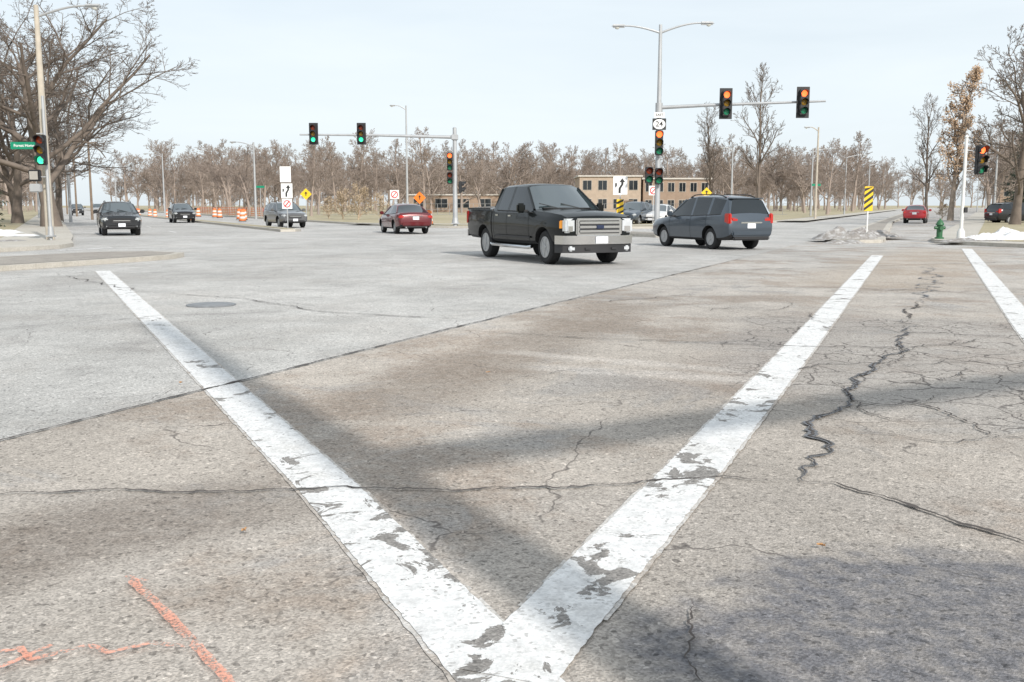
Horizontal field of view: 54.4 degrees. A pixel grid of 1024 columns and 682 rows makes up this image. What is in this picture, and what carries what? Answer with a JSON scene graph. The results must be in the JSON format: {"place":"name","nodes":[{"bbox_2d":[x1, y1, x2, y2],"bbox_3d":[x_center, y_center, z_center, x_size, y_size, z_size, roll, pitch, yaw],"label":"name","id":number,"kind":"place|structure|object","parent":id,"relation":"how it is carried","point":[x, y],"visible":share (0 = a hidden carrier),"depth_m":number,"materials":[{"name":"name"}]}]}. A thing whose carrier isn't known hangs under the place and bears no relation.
{"place":"outdoors","nodes":[
{"label":"outdoors","id":0,"kind":"place"},
{"bbox_2d":[0,207,37,237],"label":"grass","id":1,"kind":"structure","parent":0,"point":[9,225],"depth_m":96.46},
{"bbox_2d":[0,215,73,251],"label":"sidewalk","id":2,"kind":"structure","parent":0,"point":[63,237],"depth_m":37.35,"materials":[{"name":"concrete"}]},
{"bbox_2d":[0,140,30,213],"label":"bare tree","id":3,"kind":"object","parent":2,"relation":"on","point":[7,199],"visible":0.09,"depth_m":148.44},
{"bbox_2d":[0,232,39,235],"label":"snow pile","id":4,"kind":"object","parent":2,"relation":"on","point":[7,234],"visible":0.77,"depth_m":41.58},
{"bbox_2d":[10,96,55,239],"bbox_3d":[-17.535,-6.268,36.145,1.370,5.200,0.760,0,8,0],"label":"traffic signal","id":5,"kind":"object","parent":2,"relation":"on","point":[38,145],"visible":1,"depth_m":36.17,"materials":[{"name":"metal"}]},
{"bbox_2d":[0,66,69,213],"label":"bare tree","id":6,"kind":"object","parent":2,"relation":"on","point":[7,175],"visible":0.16,"depth_m":72.62,"materials":[{"name":"brown plant"}]},
{"bbox_2d":[21,108,75,187],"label":"bare tree","id":7,"kind":"object","parent":2,"relation":"on","point":[72,179],"visible":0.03,"depth_m":93.98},
{"bbox_2d":[8,58,105,221],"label":"bare tree","id":8,"kind":"object","parent":2,"relation":"on","point":[58,191],"visible":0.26,"depth_m":81.72,"materials":[{"name":"brown plant"}]},
{"bbox_2d":[33,4,101,239],"bbox_3d":[-16.233,-8.047,36.851,2.546,8.535,0.320,0,8,0],"label":"street lamp","id":9,"kind":"object","parent":2,"relation":"on","point":[40,76],"visible":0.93,"depth_m":36.57,"materials":[{"name":"metal"}]},
{"bbox_2d":[0,33,139,222],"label":"bare tree","id":10,"kind":"object","parent":2,"relation":"on","point":[17,216],"visible":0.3,"depth_m":70.15,"materials":[{"name":"brown plant"}]},
{"bbox_2d":[0,0,198,226],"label":"bare tree","id":11,"kind":"object","parent":2,"relation":"on","point":[31,110],"visible":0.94,"depth_m":59.88,"materials":[{"name":"brown plant"}]},
{"bbox_2d":[409,195,498,211],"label":"walls","id":12,"kind":"structure","parent":0,"point":[474,201],"depth_m":183.19,"materials":[{"name":"beige brick"}]},
{"bbox_2d":[413,199,490,207],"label":"windows","id":13,"kind":"structure","parent":12,"relation":"attached to","point":[442,203],"depth_m":183.20,"materials":[{"name":"black glass"}]},
{"bbox_2d":[3,206,986,207],"bbox_3d":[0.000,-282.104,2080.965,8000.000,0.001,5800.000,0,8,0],"label":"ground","id":14,"kind":"structure","parent":0,"point":[770,206],"depth_m":1258.48,"materials":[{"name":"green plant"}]},
{"bbox_2d":[0,127,1020,212],"bbox_3d":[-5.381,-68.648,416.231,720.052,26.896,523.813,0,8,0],"label":"distant tree belt","id":15,"kind":"object","parent":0,"point":[192,181],"visible":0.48,"depth_m":229.20,"materials":[{"name":"plant"}]},
{"bbox_2d":[0,208,1023,681],"bbox_3d":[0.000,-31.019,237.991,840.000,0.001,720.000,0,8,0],"label":"road","id":16,"kind":"structure","parent":0,"point":[752,572],"depth_m":5.79,"materials":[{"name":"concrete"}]},
{"bbox_2d":[0,644,51,666],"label":"spray mark","id":17,"kind":"object","parent":16,"relation":"on","point":[24,656],"visible":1,"depth_m":3.08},
{"bbox_2d":[64,120,83,221],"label":"street lamp","id":18,"kind":"object","parent":16,"relation":"on","point":[69,197],"visible":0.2,"depth_m":74.10,"materials":[{"name":"metal"}]},
{"bbox_2d":[72,204,85,214],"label":"suv","id":19,"kind":"object","parent":16,"relation":"on","point":[80,208],"visible":0.62,"depth_m":139.16,"materials":[{"name":"paint"}]},
{"bbox_2d":[65,141,94,219],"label":"utility poles","id":20,"kind":"object","parent":16,"relation":"on","point":[91,200],"visible":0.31,"depth_m":97.16,"materials":[{"name":"brown wood"}]},
{"bbox_2d":[0,642,182,660],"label":"spray mark","id":21,"kind":"object","parent":16,"relation":"on","point":[23,648],"visible":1,"depth_m":3.13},
{"bbox_2d":[0,251,183,270],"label":"traffic median","id":22,"kind":"object","parent":16,"relation":"on","point":[42,265],"visible":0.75,"depth_m":23.54,"materials":[{"name":"concrete"}]},
{"bbox_2d":[0,251,173,264],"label":"median surface","id":23,"kind":"object","parent":22,"relation":"on","point":[5,260],"visible":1,"depth_m":25.02,"materials":[{"name":"concrete"}]},
{"bbox_2d":[93,201,144,235],"bbox_3d":[-18.953,-5.942,47.943,2.280,1.628,4.726,-4,9,-25],"label":"suv","id":24,"kind":"object","parent":16,"relation":"on","point":[117,215],"visible":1,"depth_m":46.41,"materials":[{"name":"paint"}]},
{"bbox_2d":[143,153,165,214],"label":"street lamp","id":25,"kind":"object","parent":16,"relation":"on","point":[163,182],"visible":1,"depth_m":131.31,"materials":[{"name":"metal"}]},
{"bbox_2d":[128,579,234,681],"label":"spray mark","id":26,"kind":"object","parent":16,"relation":"on","point":[221,667],"visible":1,"depth_m":3.25,"materials":[{"name":"paint"}]},
{"bbox_2d":[168,203,196,222],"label":"suv","id":27,"kind":"object","parent":16,"relation":"on","point":[176,211],"visible":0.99,"depth_m":80.04,"materials":[{"name":"black paint"}]},
{"bbox_2d":[88,210,300,231],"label":"traffic median","id":28,"kind":"object","parent":16,"relation":"on","point":[260,228],"visible":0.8,"depth_m":63.94,"materials":[{"name":"concrete"}]},
{"bbox_2d":[141,214,291,228],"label":"grass","id":29,"kind":"structure","parent":28,"relation":"on","point":[236,223],"depth_m":66.27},
{"bbox_2d":[280,166,292,227],"bbox_3d":[-12.368,-7.867,54.639,0.664,3.375,0.068,0,8,0],"label":"keep right sign","id":30,"kind":"object","parent":28,"relation":"on","point":[286,188],"visible":1,"depth_m":54.56,"materials":[{"name":"metal"}]},
{"bbox_2d":[186,302,235,307],"bbox_3d":[-4.250,-0.516,14.059,0.680,0.022,0.680,0,8,0],"label":"manhole cover","id":31,"kind":"object","parent":16,"relation":"on","point":[209,304],"visible":1,"depth_m":13.94,"materials":[{"name":"metal"}]},
{"bbox_2d":[230,141,256,218],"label":"street lamp","id":32,"kind":"object","parent":16,"relation":"on","point":[255,196],"visible":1,"depth_m":91.27,"materials":[{"name":"metal"}]},
{"bbox_2d":[263,201,307,227],"bbox_3d":[-14.603,-8.139,63.993,2.240,1.648,4.726,-4,9,-28],"label":"suv","id":33,"kind":"object","parent":16,"relation":"on","point":[274,212],"visible":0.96,"depth_m":62.84,"materials":[{"name":"grey paint"}]},
{"bbox_2d":[96,271,564,681],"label":"crosswalk line","id":34,"kind":"object","parent":16,"relation":"on","point":[451,619],"visible":1,"depth_m":4.36,"materials":[{"name":"paint"}]},
{"bbox_2d":[94,271,571,681],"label":"crosswalk line residue","id":35,"kind":"object","parent":16,"relation":"on","point":[431,654],"visible":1,"depth_m":4.33,"materials":[{"name":"paint"}]},
{"bbox_2d":[0,249,778,439],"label":"pavement joint","id":36,"kind":"object","parent":16,"relation":"on","point":[295,366],"visible":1,"depth_m":8.29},
{"bbox_2d":[0,475,795,493],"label":"pavement crack","id":37,"kind":"object","parent":16,"relation":"on","point":[373,487],"visible":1,"depth_m":4.92,"materials":[{"name":"asphalt"}]},
{"bbox_2d":[379,204,431,233],"bbox_3d":[-5.500,-6.264,50.818,2.260,1.490,4.917,-3,8,-20],"label":"sedan car","id":38,"kind":"object","parent":16,"relation":"on","point":[396,218],"visible":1,"depth_m":49.15,"materials":[{"name":"red paint"}]},
{"bbox_2d":[467,184,631,263],"bbox_3d":[0.837,-3.116,25.978,2.440,1.960,6.185,-3,8,-24],"label":"pickup truck","id":39,"kind":"object","parent":16,"relation":"on","point":[549,223],"visible":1,"depth_m":24.56,"materials":[{"name":"paint"}]},
{"bbox_2d":[615,201,651,223],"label":"suv","id":40,"kind":"object","parent":16,"relation":"on","point":[636,212],"visible":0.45,"depth_m":68.95,"materials":[{"name":"paint"}]},
{"bbox_2d":[629,231,658,237],"bbox_3d":[5.878,-5.058,46.996,1.966,0.128,7.691,-3,8,-20],"label":"traffic median","id":41,"kind":"object","parent":16,"relation":"on","point":[642,235],"visible":0.22,"depth_m":44.52,"materials":[{"name":"concrete"}]},
{"bbox_2d":[613,176,627,213],"bbox_3d":[5.000,-6.304,46.078,0.660,2.590,0.055,0,8,0],"label":"keep right sign","id":42,"kind":"object","parent":41,"relation":"on","point":[620,183],"visible":0.86,"depth_m":45.96,"materials":[{"name":"metal"}]},
{"bbox_2d":[630,231,653,233],"bbox_3d":[5.883,-5.125,46.972,1.565,0.001,7.144,-3,8,-20],"label":"median surface","id":43,"kind":"object","parent":41,"relation":"on","point":[642,232],"visible":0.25,"depth_m":46.75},
{"bbox_2d":[613,21,825,230],"bbox_3d":[8.944,-9.325,43.673,9.228,9.225,1.136,1,8,8],"label":"traffic signal mast with street lamp","id":44,"kind":"object","parent":43,"relation":"on","point":[725,104],"visible":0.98,"depth_m":43.62,"materials":[{"name":"metal"}]},
{"bbox_2d":[460,255,882,681],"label":"crosswalk line","id":45,"kind":"object","parent":16,"relation":"on","point":[543,632],"visible":1,"depth_m":4.17,"materials":[{"name":"paint"}]},
{"bbox_2d":[684,597,702,681],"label":"pavement crack","id":46,"kind":"object","parent":16,"relation":"on","point":[690,632],"visible":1,"depth_m":3.22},
{"bbox_2d":[445,329,954,346],"bbox_3d":[1.813,-0.019,10.418,5.588,0.001,0.572,2,8,12],"label":"pavement crack","id":47,"kind":"object","parent":16,"relation":"on","point":[699,341],"visible":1,"depth_m":10.24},
{"bbox_2d":[518,256,882,619],"bbox_3d":[5.226,-0.730,15.677,0.376,0.001,26.698,3,8,22],"label":"crosswalk line residue","id":48,"kind":"object","parent":16,"relation":"on","point":[635,581],"visible":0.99,"depth_m":4.83,"materials":[{"name":"paint"}]},
{"bbox_2d":[652,194,772,248],"bbox_3d":[6.623,-4.038,33.455,2.280,1.768,4.826,-3,8,-23],"label":"suv","id":49,"kind":"object","parent":16,"relation":"on","point":[711,221],"visible":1,"depth_m":31.82,"materials":[{"name":"paint"}]},
{"bbox_2d":[822,239,863,243],"bbox_3d":[12.400,-3.703,37.039,2.400,0.182,1.000,-3,8,-23],"label":"dirty snow pile","id":50,"kind":"object","parent":16,"relation":"on","point":[852,241],"visible":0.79,"depth_m":36.74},
{"bbox_2d":[800,319,916,479],"bbox_3d":[3.182,0.218,8.676,0.338,0.001,8.041,4,9,26],"label":"pavement crack","id":51,"kind":"object","parent":16,"relation":"on","point":[819,415],"visible":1,"depth_m":6.67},
{"bbox_2d":[825,213,902,242],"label":"traffic median","id":52,"kind":"object","parent":16,"relation":"on","point":[887,227],"visible":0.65,"depth_m":39.67,"materials":[{"name":"concrete"}]},
{"bbox_2d":[808,226,877,239],"bbox_3d":[13.000,-4.222,38.684,2.600,0.520,1.600,0,8,0],"label":"dirty snow pile","id":53,"kind":"object","parent":52,"relation":"on","point":[838,232],"visible":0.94,"depth_m":38.24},
{"bbox_2d":[847,227,904,236],"bbox_3d":[14.600,-4.507,41.168,4.000,0.415,1.600,-3,8,-23],"label":"dirty snow pile","id":54,"kind":"object","parent":52,"relation":"on","point":[881,233],"visible":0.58,"depth_m":40.84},
{"bbox_2d":[804,481,1023,540],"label":"pavement crack","id":55,"kind":"object","parent":16,"relation":"on","point":[956,521],"visible":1,"depth_m":4.55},
{"bbox_2d":[902,205,931,222],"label":"sedan car","id":56,"kind":"object","parent":16,"relation":"on","point":[915,212],"visible":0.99,"depth_m":77.55,"materials":[{"name":"red paint"}]},
{"bbox_2d":[900,93,950,217],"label":"bare tree","id":57,"kind":"object","parent":16,"relation":"on","point":[927,180],"visible":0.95,"depth_m":112.58,"materials":[{"name":"brown plant"}]},
{"bbox_2d":[934,202,947,218],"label":"dry shrub","id":58,"kind":"object","parent":16,"relation":"on","point":[941,210],"visible":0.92,"depth_m":97.03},
{"bbox_2d":[934,63,990,220],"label":"oak tree with withered leaves","id":59,"kind":"object","parent":16,"relation":"on","point":[974,75],"visible":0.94,"depth_m":90.69,"materials":[{"name":"brown plant"}]},
{"bbox_2d":[962,250,1023,342],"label":"crosswalk line residue","id":60,"kind":"object","parent":16,"relation":"on","point":[1022,340],"visible":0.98,"depth_m":15.05},
{"bbox_2d":[962,249,1023,339],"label":"crosswalk line","id":61,"kind":"object","parent":16,"relation":"on","point":[1011,305],"visible":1,"depth_m":15.70,"materials":[{"name":"paint"}]},
{"bbox_2d":[984,202,1023,222],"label":"parked car","id":62,"kind":"object","parent":16,"relation":"on","point":[998,212],"visible":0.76,"depth_m":72.97,"materials":[{"name":"paint"}]},
{"bbox_2d":[0,0,1023,205],"label":"sky","id":63,"kind":"structure","parent":0,"point":[515,73],"materials":[{"name":"white"}]},
{"bbox_2d":[145,208,904,228],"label":"sidewalk","id":64,"kind":"structure","parent":0,"point":[633,227],"depth_m":74.34,"materials":[{"name":"concrete"}]},
{"bbox_2d":[195,143,247,213],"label":"bare tree","id":65,"kind":"object","parent":64,"relation":"on","point":[214,174],"visible":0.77,"depth_m":125.74,"materials":[{"name":"plant"}]},
{"bbox_2d":[205,139,251,213],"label":"bare tree","id":66,"kind":"object","parent":64,"relation":"on","point":[230,186],"visible":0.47,"depth_m":147.15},
{"bbox_2d":[199,207,263,216],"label":"construction fence","id":67,"kind":"object","parent":64,"relation":"on","point":[228,210],"visible":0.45,"depth_m":125.06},
{"bbox_2d":[214,147,266,215],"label":"bare tree","id":68,"kind":"object","parent":64,"relation":"on","point":[236,176],"visible":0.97,"depth_m":113.07,"materials":[{"name":"plant"}]},
{"bbox_2d":[291,144,342,215],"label":"bare tree","id":69,"kind":"object","parent":64,"relation":"on","point":[314,168],"visible":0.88,"depth_m":118.56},
{"bbox_2d":[299,141,342,213],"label":"bare tree","id":70,"kind":"object","parent":64,"relation":"on","point":[319,171],"visible":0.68,"depth_m":138.16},
{"bbox_2d":[319,196,339,218],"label":"dry shrub","id":71,"kind":"object","parent":64,"relation":"on","point":[326,200],"visible":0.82,"depth_m":95.20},
{"bbox_2d":[320,188,357,218],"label":"dry shrub","id":72,"kind":"object","parent":64,"relation":"on","point":[340,199],"visible":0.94,"depth_m":90.93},
{"bbox_2d":[344,182,379,219],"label":"dry shrub","id":73,"kind":"object","parent":64,"relation":"on","point":[357,200],"visible":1,"depth_m":88.97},
{"bbox_2d":[347,128,379,216],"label":"bare tree","id":74,"kind":"object","parent":64,"relation":"on","point":[360,180],"visible":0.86,"depth_m":110.27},
{"bbox_2d":[369,191,391,216],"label":"dry shrub","id":75,"kind":"object","parent":64,"relation":"on","point":[381,204],"visible":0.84,"depth_m":92.08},
{"bbox_2d":[299,123,465,225],"bbox_3d":[-8.015,-10.327,61.822,10.270,6.310,0.820,0,8,0],"label":"traffic signal mast","id":76,"kind":"object","parent":64,"relation":"on","point":[313,134],"visible":1,"depth_m":61.58,"materials":[{"name":"metal"}]},
{"bbox_2d":[410,140,452,213],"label":"bare tree","id":77,"kind":"object","parent":64,"relation":"on","point":[426,182],"visible":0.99,"depth_m":148.22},
{"bbox_2d":[457,152,495,206],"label":"bare tree","id":78,"kind":"object","parent":64,"relation":"on","point":[470,177],"visible":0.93,"depth_m":157.62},
{"bbox_2d":[83,207,905,225],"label":"grass","id":79,"kind":"structure","parent":64,"relation":"on","point":[443,218],"depth_m":124.93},
{"bbox_2d":[389,105,408,203],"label":"street lamp","id":80,"kind":"object","parent":79,"relation":"on","point":[405,108],"visible":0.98,"depth_m":95.41,"materials":[{"name":"metal"}]},
{"bbox_2d":[720,147,733,193],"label":"street lamp","id":81,"kind":"object","parent":79,"relation":"on","point":[732,150],"visible":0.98,"depth_m":108.45,"materials":[{"name":"metal"}]},
{"bbox_2d":[809,148,836,215],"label":"street lamp","id":82,"kind":"object","parent":79,"relation":"on","point":[813,151],"visible":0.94,"depth_m":119.42,"materials":[{"name":"metal"}]},
{"bbox_2d":[318,204,786,214],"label":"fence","id":83,"kind":"object","parent":64,"relation":"on","point":[449,209],"visible":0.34,"depth_m":133.82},
{"bbox_2d":[641,204,675,222],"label":"sedan car","id":84,"kind":"object","parent":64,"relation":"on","point":[665,209],"visible":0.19,"depth_m":70.07,"materials":[{"name":"white paint"}]},
{"bbox_2d":[695,101,729,193],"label":"bare tree","id":85,"kind":"object","parent":64,"relation":"on","point":[709,154],"visible":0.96,"depth_m":125.62,"materials":[{"name":"brown plant"}]},
{"bbox_2d":[712,134,756,196],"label":"bare tree","id":86,"kind":"object","parent":64,"relation":"on","point":[724,166],"visible":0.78,"depth_m":147.21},
{"bbox_2d":[730,62,796,197],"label":"bare tree","id":87,"kind":"object","parent":64,"relation":"on","point":[759,144],"visible":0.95,"depth_m":119.30,"materials":[{"name":"brown plant"}]},
{"bbox_2d":[797,138,854,213],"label":"bare tree","id":88,"kind":"object","parent":64,"relation":"on","point":[840,190],"visible":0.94,"depth_m":137.92,"materials":[{"name":"plant"}]},
{"bbox_2d":[575,177,640,211],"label":"walls","id":89,"kind":"structure","parent":0,"point":[594,194],"depth_m":162.23,"materials":[{"name":"brick"}]},
{"bbox_2d":[574,175,642,178],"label":"roof","id":90,"kind":"structure","parent":89,"relation":"on","point":[575,177],"depth_m":161.60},
{"bbox_2d":[582,180,637,208],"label":"windows","id":91,"kind":"structure","parent":89,"relation":"attached to","point":[602,184],"depth_m":162.05,"materials":[{"name":"black glass"}]},
{"bbox_2d":[641,179,708,208],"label":"walls","id":92,"kind":"structure","parent":0,"point":[676,195],"depth_m":163.23,"materials":[{"name":"beige brick"}]},
{"bbox_2d":[645,182,708,206],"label":"windows","id":93,"kind":"structure","parent":92,"relation":"attached to","point":[682,186],"depth_m":163.06,"materials":[{"name":"black glass"}]},
{"bbox_2d":[780,210,891,220],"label":"footpath","id":94,"kind":"structure","parent":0,"point":[812,218],"depth_m":113.20,"materials":[{"name":"concrete"}]},
{"bbox_2d":[804,126,818,218],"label":"street lamp","id":95,"kind":"object","parent":94,"relation":"on","point":[815,201],"visible":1,"depth_m":94.66,"materials":[{"name":"metal"}]},
{"bbox_2d":[865,214,902,230],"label":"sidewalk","id":96,"kind":"structure","parent":0,"point":[880,225],"depth_m":66.27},
{"bbox_2d":[864,186,873,232],"bbox_3d":[13.900,-5.027,38.886,0.340,2.000,0.053,0,8,0],"label":"hazard marker sign","id":97,"kind":"object","parent":96,"relation":"on","point":[868,200],"visible":0.96,"depth_m":38.80,"materials":[{"name":"yellow metal"}]},
{"bbox_2d":[931,207,1023,247],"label":"sidewalk","id":98,"kind":"structure","parent":0,"point":[973,224],"depth_m":43.75,"materials":[{"name":"concrete"}]},
{"bbox_2d":[934,219,945,238],"bbox_3d":[16.400,-4.306,38.153,0.400,0.770,0.370,0,8,0],"label":"fire hydrant","id":99,"kind":"object","parent":98,"relation":"on","point":[940,227],"visible":1,"depth_m":38.09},
{"bbox_2d":[934,238,1003,241],"bbox_3d":[16.600,-3.627,35.737,2.600,0.158,1.000,0,8,0],"label":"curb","id":100,"kind":"object","parent":98,"relation":"on","point":[959,239],"visible":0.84,"depth_m":35.68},
{"bbox_2d":[956,135,989,237],"bbox_3d":[17.244,-5.745,37.193,0.936,3.880,0.521,2,8,11],"label":"traffic signal","id":101,"kind":"object","parent":98,"relation":"on","point":[980,166],"visible":0.98,"depth_m":37.14,"materials":[{"name":"white metal"}]},
{"bbox_2d":[959,118,1018,206],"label":"bare tree","id":102,"kind":"object","parent":98,"relation":"on","point":[988,184],"visible":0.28,"depth_m":104.04,"materials":[{"name":"plant"}]},
{"bbox_2d":[957,24,1023,224],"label":"bare tree","id":103,"kind":"object","parent":98,"relation":"on","point":[1015,217],"visible":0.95,"depth_m":64.13,"materials":[{"name":"brown plant"}]},
{"bbox_2d":[965,226,1023,239],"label":"snow pile","id":104,"kind":"object","parent":98,"relation":"on","point":[1003,233],"visible":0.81,"depth_m":37.06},
{"bbox_2d":[972,129,1017,202],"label":"bare tree","id":105,"kind":"object","parent":98,"relation":"on","point":[999,189],"visible":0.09,"depth_m":122.74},
{"bbox_2d":[976,57,1023,159],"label":"bare tree","id":106,"kind":"object","parent":98,"relation":"on","point":[999,125],"visible":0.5,"depth_m":75.83,"materials":[{"name":"brown plant"}]},
{"bbox_2d":[988,122,1023,199],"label":"bare tree","id":107,"kind":"object","parent":98,"relation":"on","point":[990,175],"visible":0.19,"depth_m":109.44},
{"bbox_2d":[992,187,1023,203],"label":"walls","id":108,"kind":"structure","parent":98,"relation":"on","point":[1002,196],"depth_m":185.46,"materials":[{"name":"beige brick"}]},
{"bbox_2d":[1000,131,1023,202],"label":"bare tree","id":109,"kind":"object","parent":98,"relation":"on","point":[1013,175],"visible":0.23,"depth_m":85.38,"materials":[{"name":"brown plant"}]},
{"bbox_2d":[978,207,1023,241],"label":"grass","id":110,"kind":"structure","parent":0,"point":[989,226],"depth_m":57.30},
{"bbox_2d":[982,136,998,203],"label":"street lamp","id":111,"kind":"object","parent":110,"relation":"on","point":[994,199],"visible":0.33,"depth_m":98.61,"materials":[{"name":"metal"}]},
{"label":"footpath","id":112,"kind":"structure","parent":0,"visible":0},
{"bbox_2d":[390,190,398,203],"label":"no turn sign","id":113,"kind":"object","parent":112,"relation":"on","point":[394,194],"visible":0.96,"depth_m":67.75,"materials":[{"name":"metal"}]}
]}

